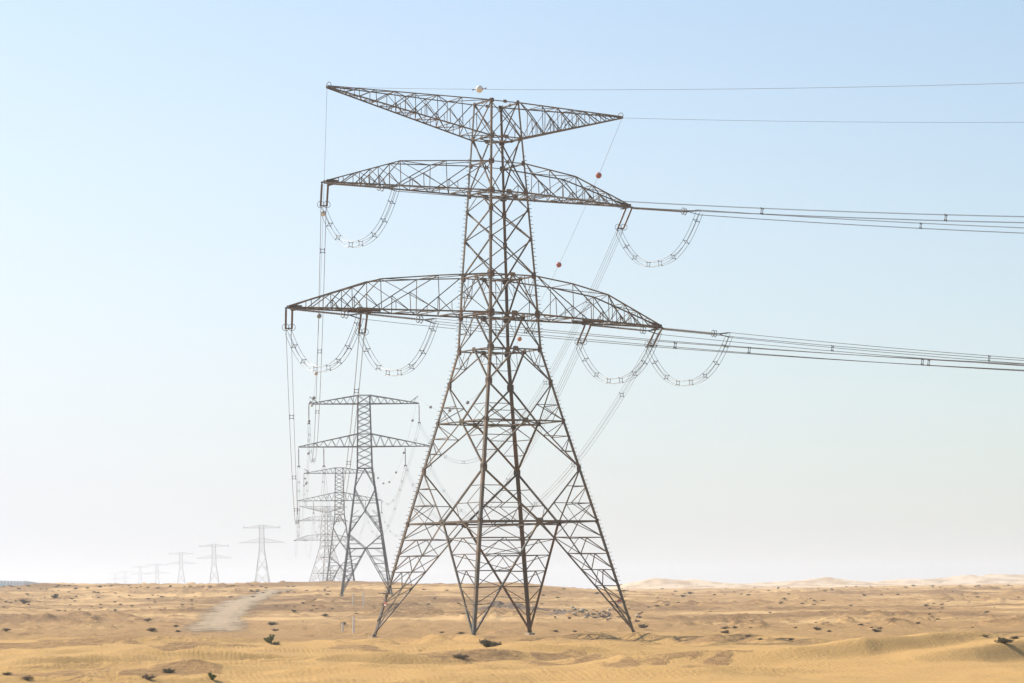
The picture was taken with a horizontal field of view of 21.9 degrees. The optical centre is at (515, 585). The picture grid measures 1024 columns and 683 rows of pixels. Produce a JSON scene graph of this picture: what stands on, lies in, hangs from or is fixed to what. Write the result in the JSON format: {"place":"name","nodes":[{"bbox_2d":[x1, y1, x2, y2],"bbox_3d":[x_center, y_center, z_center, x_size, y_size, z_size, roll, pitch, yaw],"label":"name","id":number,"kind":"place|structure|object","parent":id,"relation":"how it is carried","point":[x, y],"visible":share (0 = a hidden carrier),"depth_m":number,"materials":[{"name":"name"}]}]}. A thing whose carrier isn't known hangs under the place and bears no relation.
{"place":"outdoors","nodes":[
{"label":"outdoors","id":0,"kind":"place"},
{"bbox_2d":[0,574,1023,682],"bbox_3d":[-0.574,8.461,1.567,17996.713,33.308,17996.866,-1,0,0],"label":"ground","id":1,"kind":"structure","parent":0,"point":[72,643],"depth_m":271.53,"materials":[{"name":"beige sand"}]},
{"bbox_2d":[0,580,36,585],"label":"fence","id":2,"kind":"object","parent":1,"relation":"on","point":[11,582],"visible":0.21,"depth_m":1280.51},
{"bbox_2d":[19,598,29,603],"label":"shrub","id":3,"kind":"object","parent":1,"relation":"on","point":[23,601],"visible":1,"depth_m":565.32,"materials":[{"name":"green plant"}]},
{"bbox_2d":[20,675,32,679],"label":"shrub","id":4,"kind":"object","parent":1,"relation":"on","point":[27,678],"visible":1,"depth_m":154.44,"materials":[{"name":"brown plant"}]},
{"bbox_2d":[141,673,156,679],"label":"shrub","id":5,"kind":"object","parent":1,"relation":"on","point":[146,676],"visible":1,"depth_m":148.04,"materials":[{"name":"brown plant"}]},
{"bbox_2d":[146,564,166,583],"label":"transmission tower","id":6,"kind":"structure","parent":1,"relation":"on","point":[158,573],"depth_m":3264.02,"materials":[{"name":"metal"}]},
{"bbox_2d":[161,668,175,672],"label":"shrub","id":7,"kind":"object","parent":1,"relation":"on","point":[166,670],"visible":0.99,"depth_m":167.23,"materials":[{"name":"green plant"}]},
{"bbox_2d":[172,552,195,582],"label":"transmission tower","id":8,"kind":"structure","parent":1,"relation":"on","point":[181,564],"depth_m":2758.86,"materials":[{"name":"metal"}]},
{"bbox_2d":[208,672,215,679],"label":"shrub","id":9,"kind":"object","parent":1,"relation":"on","point":[212,677],"visible":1,"depth_m":151.77,"materials":[{"name":"green plant"}]},
{"bbox_2d":[199,544,228,582],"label":"transmission tower","id":10,"kind":"structure","parent":1,"relation":"on","point":[215,546],"depth_m":2267.79,"materials":[{"name":"metal"}]},
{"bbox_2d":[183,588,297,633],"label":"track","id":11,"kind":"structure","parent":1,"relation":"on","point":[228,615],"depth_m":439.69,"materials":[{"name":"beige sand"}]},
{"bbox_2d":[240,525,280,582],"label":"transmission tower","id":12,"kind":"structure","parent":1,"relation":"on","point":[264,542],"depth_m":1807.91,"materials":[{"name":"metal"}]},
{"bbox_2d":[263,634,274,642],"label":"shrub","id":13,"kind":"object","parent":1,"relation":"on","point":[269,639],"visible":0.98,"depth_m":244.49,"materials":[{"name":"green plant"}]},
{"bbox_2d":[294,506,353,581],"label":"transmission tower","id":14,"kind":"structure","parent":1,"relation":"on","point":[327,529],"depth_m":1379.58,"materials":[{"name":"metal"}]},
{"bbox_2d":[297,467,381,580],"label":"transmission tower","id":15,"kind":"structure","parent":1,"relation":"on","point":[349,551],"depth_m":975.45,"materials":[{"name":"metal"}]},
{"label":"insulator string","id":16,"kind":"object","parent":15,"relation":"hanging from","visible":0},
{"bbox_2d":[313,473,324,537],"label":"conductor bundle","id":17,"kind":"object","parent":16,"relation":"hanging from","point":[320,507],"visible":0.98,"depth_m":691.42,"materials":[{"name":"metal"}]},
{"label":"insulator string","id":18,"kind":"object","parent":15,"relation":"hanging from","visible":0},
{"bbox_2d":[303,439,309,505],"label":"conductor bundle","id":19,"kind":"object","parent":18,"relation":"hanging from","point":[308,479],"visible":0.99,"depth_m":721.88,"materials":[{"name":"metal"}]},
{"bbox_2d":[298,395,429,595],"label":"transmission tower","id":20,"kind":"structure","parent":1,"relation":"on","point":[384,554],"depth_m":623.63,"materials":[{"name":"metal"}]},
{"bbox_2d":[452,653,468,658],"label":"shrub","id":21,"kind":"object","parent":1,"relation":"on","point":[460,656],"visible":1,"depth_m":187.29,"materials":[{"name":"brown plant"}]},
{"bbox_2d":[286,82,661,637],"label":"transmission tower","id":22,"kind":"structure","parent":1,"relation":"on","point":[506,319],"depth_m":264.12,"materials":[{"name":"metal"}]},
{"bbox_2d":[282,307,295,334],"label":"insulator string","id":23,"kind":"object","parent":22,"relation":"attached to","point":[291,328],"visible":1,"depth_m":256.46,"materials":[{"name":"ceramic"}]},
{"bbox_2d":[286,335,299,523],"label":"conductor bundle","id":24,"kind":"object","parent":23,"relation":"attached to","point":[294,440],"visible":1,"depth_m":315.09,"materials":[{"name":"metal"}]},
{"bbox_2d":[310,101,326,402],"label":"earth wire","id":25,"kind":"object","parent":22,"relation":"attached to","point":[322,228],"visible":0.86,"depth_m":301.42,"materials":[{"name":"metal"}]},
{"bbox_2d":[286,307,360,318],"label":"insulator string","id":26,"kind":"object","parent":22,"relation":"attached to","point":[334,313],"visible":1,"depth_m":249.54,"materials":[{"name":"ceramic"}]},
{"bbox_2d":[285,315,363,371],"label":"jumper loop","id":27,"kind":"object","parent":26,"relation":"hanging from","point":[335,358],"visible":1,"depth_m":253.22,"materials":[{"name":"grey metal"}]},
{"bbox_2d":[359,313,1020,369],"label":"conductor bundle","id":28,"kind":"object","parent":26,"relation":"attached to","point":[674,347],"visible":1,"depth_m":229.85,"materials":[{"name":"metal"}]},
{"bbox_2d":[317,182,330,207],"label":"insulator string","id":29,"kind":"object","parent":22,"relation":"attached to","point":[326,201],"visible":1,"depth_m":258.33,"materials":[{"name":"ceramic"}]},
{"bbox_2d":[308,219,325,462],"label":"conductor bundle","id":30,"kind":"object","parent":29,"relation":"attached to","point":[317,348],"visible":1,"depth_m":322.39,"materials":[{"name":"metal"}]},
{"bbox_2d":[322,181,397,190],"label":"insulator string","id":31,"kind":"object","parent":22,"relation":"attached to","point":[355,185],"visible":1,"depth_m":251.96,"materials":[{"name":"ceramic"}]},
{"bbox_2d":[320,187,399,247],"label":"jumper loop","id":32,"kind":"object","parent":31,"relation":"hanging from","point":[383,221],"visible":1,"depth_m":254.41,"materials":[{"name":"grey metal"}]},
{"bbox_2d":[395,185,1023,222],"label":"conductor bundle","id":33,"kind":"object","parent":31,"relation":"attached to","point":[761,208],"visible":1,"depth_m":233.95,"materials":[{"name":"metal"}]},
{"bbox_2d":[355,312,368,335],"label":"insulator string","id":34,"kind":"object","parent":22,"relation":"hanging from","point":[362,332],"visible":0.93,"depth_m":261.15,"materials":[{"name":"ceramic"}]},
{"bbox_2d":[323,337,363,524],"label":"conductor bundle","id":35,"kind":"object","parent":34,"relation":"attached to","point":[349,440],"visible":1,"depth_m":317.79,"materials":[{"name":"metal"}]},
{"bbox_2d":[361,312,433,322],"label":"insulator string","id":36,"kind":"object","parent":22,"relation":"attached to","point":[402,317],"visible":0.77,"depth_m":253.90,"materials":[{"name":"ceramic"}]},
{"bbox_2d":[358,320,438,375],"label":"jumper loop","id":37,"kind":"object","parent":36,"relation":"hanging from","point":[405,366],"visible":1,"depth_m":258.19,"materials":[{"name":"grey metal"}]},
{"bbox_2d":[434,318,1020,370],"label":"conductor bundle","id":38,"kind":"object","parent":36,"relation":"attached to","point":[713,344],"visible":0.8,"depth_m":239.01,"materials":[{"name":"metal"}]},
{"bbox_2d":[426,119,621,409],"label":"earth wire","id":39,"kind":"object","parent":22,"relation":"attached to","point":[565,250],"visible":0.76,"depth_m":317.74,"materials":[{"name":"metal"}]},
{"bbox_2d":[575,324,590,348],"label":"insulator string","id":40,"kind":"object","parent":22,"relation":"hanging from","point":[584,339],"visible":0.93,"depth_m":275.19,"materials":[{"name":"ceramic"}]},
{"bbox_2d":[404,345,580,523],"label":"conductor bundle","id":41,"kind":"object","parent":40,"relation":"attached to","point":[526,446],"visible":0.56,"depth_m":324.10,"materials":[{"name":"metal"}]},
{"bbox_2d":[586,323,658,333],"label":"insulator string","id":42,"kind":"object","parent":22,"relation":"attached to","point":[640,329],"visible":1,"depth_m":268.45,"materials":[{"name":"ceramic"}]},
{"bbox_2d":[576,332,661,383],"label":"jumper loop","id":43,"kind":"object","parent":42,"relation":"hanging from","point":[607,378],"visible":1,"depth_m":272.59,"materials":[{"name":"grey metal"}]},
{"bbox_2d":[659,329,1023,365],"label":"conductor bundle","id":44,"kind":"object","parent":42,"relation":"attached to","point":[833,347],"visible":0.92,"depth_m":257.62,"materials":[{"name":"metal"}]},
{"bbox_2d":[615,206,632,234],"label":"insulator string","id":45,"kind":"object","parent":22,"relation":"hanging from","point":[621,228],"visible":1,"depth_m":277.93,"materials":[{"name":"ceramic"}]},
{"bbox_2d":[418,230,620,463],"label":"conductor bundle","id":46,"kind":"object","parent":45,"relation":"attached to","point":[555,359],"visible":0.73,"depth_m":338.82,"materials":[{"name":"metal"}]},
{"bbox_2d":[645,327,662,350],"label":"insulator string","id":47,"kind":"object","parent":22,"relation":"attached to","point":[646,346],"visible":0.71,"depth_m":280.30,"materials":[{"name":"ceramic"}]},
{"bbox_2d":[436,349,648,523],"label":"conductor bundle","id":48,"kind":"object","parent":47,"relation":"attached to","point":[580,451],"visible":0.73,"depth_m":335.60,"materials":[{"name":"metal"}]},
{"bbox_2d":[632,207,700,214],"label":"insulator string","id":49,"kind":"object","parent":22,"relation":"attached to","point":[667,210],"visible":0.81,"depth_m":271.35,"materials":[{"name":"ceramic"}]},
{"bbox_2d":[617,212,702,266],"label":"jumper loop","id":50,"kind":"object","parent":49,"relation":"hanging from","point":[670,254],"visible":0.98,"depth_m":274.20,"materials":[{"name":"grey metal"}]},
{"bbox_2d":[702,210,1023,233],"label":"conductor bundle","id":51,"kind":"object","parent":49,"relation":"attached to","point":[920,223],"visible":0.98,"depth_m":260.37,"materials":[{"name":"metal"}]},
{"bbox_2d":[343,83,1008,89],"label":"earth wire","id":52,"kind":"object","parent":22,"relation":"attached to","point":[676,89],"visible":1,"depth_m":236.57,"materials":[{"name":"metal"}]},
{"bbox_2d":[472,85,486,92],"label":"marker ball","id":53,"kind":"object","parent":52,"relation":"attached to","point":[479,88],"visible":1,"depth_m":245.97,"materials":[{"name":"white plastic"}]},
{"bbox_2d":[660,327,728,336],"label":"insulator string","id":54,"kind":"object","parent":22,"relation":"attached to","point":[714,333],"visible":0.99,"depth_m":273.32,"materials":[{"name":"ceramic"}]},
{"bbox_2d":[645,335,731,385],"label":"jumper loop","id":55,"kind":"object","parent":54,"relation":"hanging from","point":[690,379],"visible":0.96,"depth_m":277.45,"materials":[{"name":"grey metal"}]},
{"bbox_2d":[729,332,1023,363],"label":"conductor bundle","id":56,"kind":"object","parent":54,"relation":"attached to","point":[884,347],"visible":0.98,"depth_m":263.20,"materials":[{"name":"metal"}]},
{"bbox_2d":[639,118,997,122],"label":"earth wire","id":57,"kind":"object","parent":22,"relation":"attached to","point":[823,121],"visible":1,"depth_m":262.59,"materials":[{"name":"metal"}]},
{"bbox_2d":[479,639,501,646],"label":"shrub","id":58,"kind":"object","parent":1,"relation":"on","point":[486,643],"visible":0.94,"depth_m":201.05,"materials":[{"name":"green plant"}]},
{"bbox_2d":[470,601,550,610],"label":"earth bank","id":59,"kind":"structure","parent":1,"relation":"on","point":[498,604],"depth_m":472.04,"materials":[{"name":"soil"}]},
{"bbox_2d":[547,609,577,614],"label":"earth bank","id":60,"kind":"structure","parent":1,"relation":"on","point":[559,611],"depth_m":422.36,"materials":[{"name":"soil"}]},
{"bbox_2d":[639,623,648,627],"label":"shrub","id":61,"kind":"object","parent":1,"relation":"on","point":[642,626],"visible":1,"depth_m":302.55,"materials":[{"name":"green plant"}]},
{"bbox_2d":[993,636,1013,643],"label":"shrub","id":62,"kind":"object","parent":1,"relation":"on","point":[1003,640],"visible":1,"depth_m":183.81,"materials":[{"name":"green plant"}]},
{"bbox_2d":[0,0,1023,588],"label":"sky","id":63,"kind":"structure","parent":0,"point":[163,162],"materials":[{"name":"blue"}]},
{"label":"insulator string","id":64,"kind":"object","parent":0,"visible":0},
{"bbox_2d":[365,469,405,536],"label":"conductor bundle","id":65,"kind":"object","parent":64,"relation":"hanging from","point":[394,505],"visible":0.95,"depth_m":695.20,"materials":[{"name":"metal"}]},
{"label":"insulator string","id":66,"kind":"object","parent":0,"visible":0},
{"bbox_2d":[381,468,429,536],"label":"conductor bundle","id":67,"kind":"object","parent":66,"relation":"hanging from","point":[416,508],"visible":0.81,"depth_m":689.32,"materials":[{"name":"metal"}]},
{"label":"insulator string","id":68,"kind":"object","parent":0,"visible":0},
{"bbox_2d":[377,426,419,504],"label":"conductor bundle","id":69,"kind":"object","parent":68,"relation":"hanging from","point":[405,473],"visible":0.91,"depth_m":707.03,"materials":[{"name":"metal"}]}
]}

